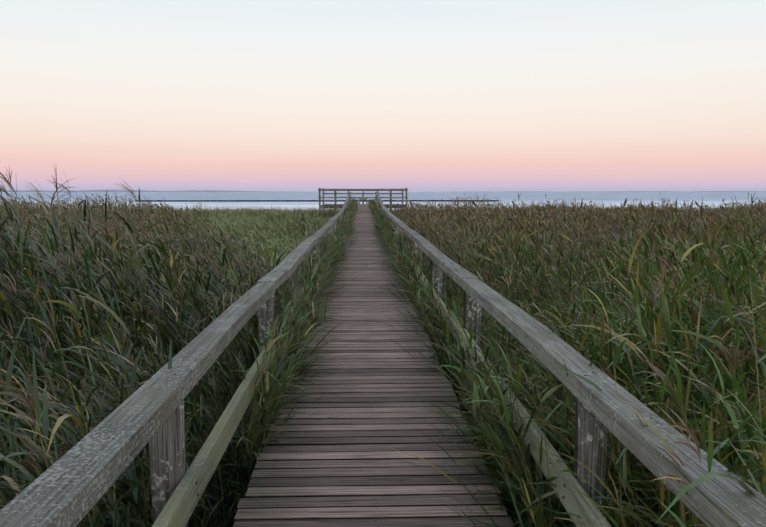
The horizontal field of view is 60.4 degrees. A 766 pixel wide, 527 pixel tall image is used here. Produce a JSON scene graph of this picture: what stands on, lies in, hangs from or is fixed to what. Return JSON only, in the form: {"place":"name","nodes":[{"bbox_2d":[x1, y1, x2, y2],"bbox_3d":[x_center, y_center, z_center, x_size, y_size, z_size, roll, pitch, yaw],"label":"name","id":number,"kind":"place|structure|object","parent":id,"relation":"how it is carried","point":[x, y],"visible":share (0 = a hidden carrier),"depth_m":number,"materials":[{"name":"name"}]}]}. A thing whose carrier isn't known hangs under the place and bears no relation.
{"place":"outdoors","nodes":[
{"label":"outdoors","id":0,"kind":"place"},
{"bbox_2d":[165,204,594,498],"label":"rail nails","id":1,"kind":"object","parent":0,"point":[458,331],"visible":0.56,"depth_m":2.86,"materials":[{"name":"grey metal"}]},
{"bbox_2d":[184,230,577,526],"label":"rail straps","id":2,"kind":"object","parent":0,"point":[576,450],"visible":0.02,"depth_m":2.87,"materials":[{"name":"grey wood"}]},
{"bbox_2d":[0,192,765,210],"bbox_3d":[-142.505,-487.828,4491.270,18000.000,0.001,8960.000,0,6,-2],"label":"sea","id":3,"kind":"structure","parent":0,"point":[607,198],"depth_m":280.26,"materials":[{"name":"blue liquid"}]},
{"bbox_2d":[1,190,283,191],"bbox_3d":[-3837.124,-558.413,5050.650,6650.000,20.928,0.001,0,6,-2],"label":"shore","id":4,"kind":"structure","parent":3,"relation":"in","point":[133,191],"depth_m":5108.96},
{"bbox_2d":[135,200,497,201],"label":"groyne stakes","id":5,"kind":"object","parent":3,"relation":"in","point":[300,200],"visible":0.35,"depth_m":163.41,"materials":[{"name":"brown wood"}]},
{"bbox_2d":[505,191,765,191],"bbox_3d":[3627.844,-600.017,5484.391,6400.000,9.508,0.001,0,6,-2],"label":"shore","id":6,"kind":"structure","parent":3,"relation":"in","point":[657,191],"depth_m":5443.11,"materials":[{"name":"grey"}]},
{"bbox_2d":[0,0,765,191],"label":"sky","id":7,"kind":"structure","parent":0,"point":[152,95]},
{"bbox_2d":[17,212,762,526],"bbox_3d":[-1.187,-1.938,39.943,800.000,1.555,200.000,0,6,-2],"label":"ground","id":8,"kind":"structure","parent":0,"point":[209,522],"depth_m":5.10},
{"bbox_2d":[319,188,406,218],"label":"railing posts","id":9,"kind":"object","parent":8,"relation":"on","point":[335,202],"visible":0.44,"depth_m":46.23,"materials":[{"name":"grey wood"}]},
{"bbox_2d":[318,189,407,198],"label":"platform rails","id":10,"kind":"object","parent":9,"relation":"attached to","point":[364,193],"visible":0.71,"depth_m":50.55,"materials":[{"name":"grey wood"}]},
{"bbox_2d":[321,206,405,207],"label":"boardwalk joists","id":11,"kind":"object","parent":8,"relation":"on","point":[385,206],"visible":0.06,"depth_m":46.31,"materials":[{"name":"brown wood"}]},
{"bbox_2d":[233,204,514,526],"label":"boardwalk deck","id":12,"kind":"structure","parent":11,"relation":"on","point":[327,477],"depth_m":4.62,"materials":[{"name":"brown wood"}]},
{"bbox_2d":[256,265,490,526],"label":"deck nails","id":13,"kind":"object","parent":12,"relation":"on","point":[374,425],"visible":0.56,"depth_m":4.76,"materials":[{"name":"grey metal"}]},
{"bbox_2d":[149,194,606,526],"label":"rail posts","id":14,"kind":"object","parent":8,"relation":"on","point":[167,447],"visible":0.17,"depth_m":2.83,"materials":[{"name":"grey wood"}]},
{"bbox_2d":[152,198,610,526],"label":"rail","id":15,"kind":"object","parent":14,"relation":"attached to","point":[179,506],"visible":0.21,"depth_m":3.14,"materials":[{"name":"grey wood"}]},
{"bbox_2d":[0,192,765,526],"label":"rail top","id":16,"kind":"object","parent":14,"relation":"on","point":[72,486],"visible":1,"depth_m":2.30,"materials":[{"name":"grey wood"}]},
{"bbox_2d":[3,196,761,526],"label":"grass tufts","id":17,"kind":"object","parent":8,"relation":"on","point":[485,414],"visible":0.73,"depth_m":4.49,"materials":[{"name":"green plant"}]},
{"bbox_2d":[0,160,765,526],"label":"reeds","id":18,"kind":"object","parent":8,"relation":"on","point":[716,374],"visible":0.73,"depth_m":3.90,"materials":[{"name":"green plant"}]},
{"bbox_2d":[0,189,765,370],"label":"reeds","id":19,"kind":"object","parent":8,"relation":"on","point":[485,268],"visible":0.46,"depth_m":10.41,"materials":[{"name":"green plant"}]},
{"bbox_2d":[0,192,765,274],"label":"reeds","id":20,"kind":"object","parent":8,"relation":"on","point":[299,225],"visible":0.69,"depth_m":28.58,"materials":[{"name":"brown plant"}]}
]}

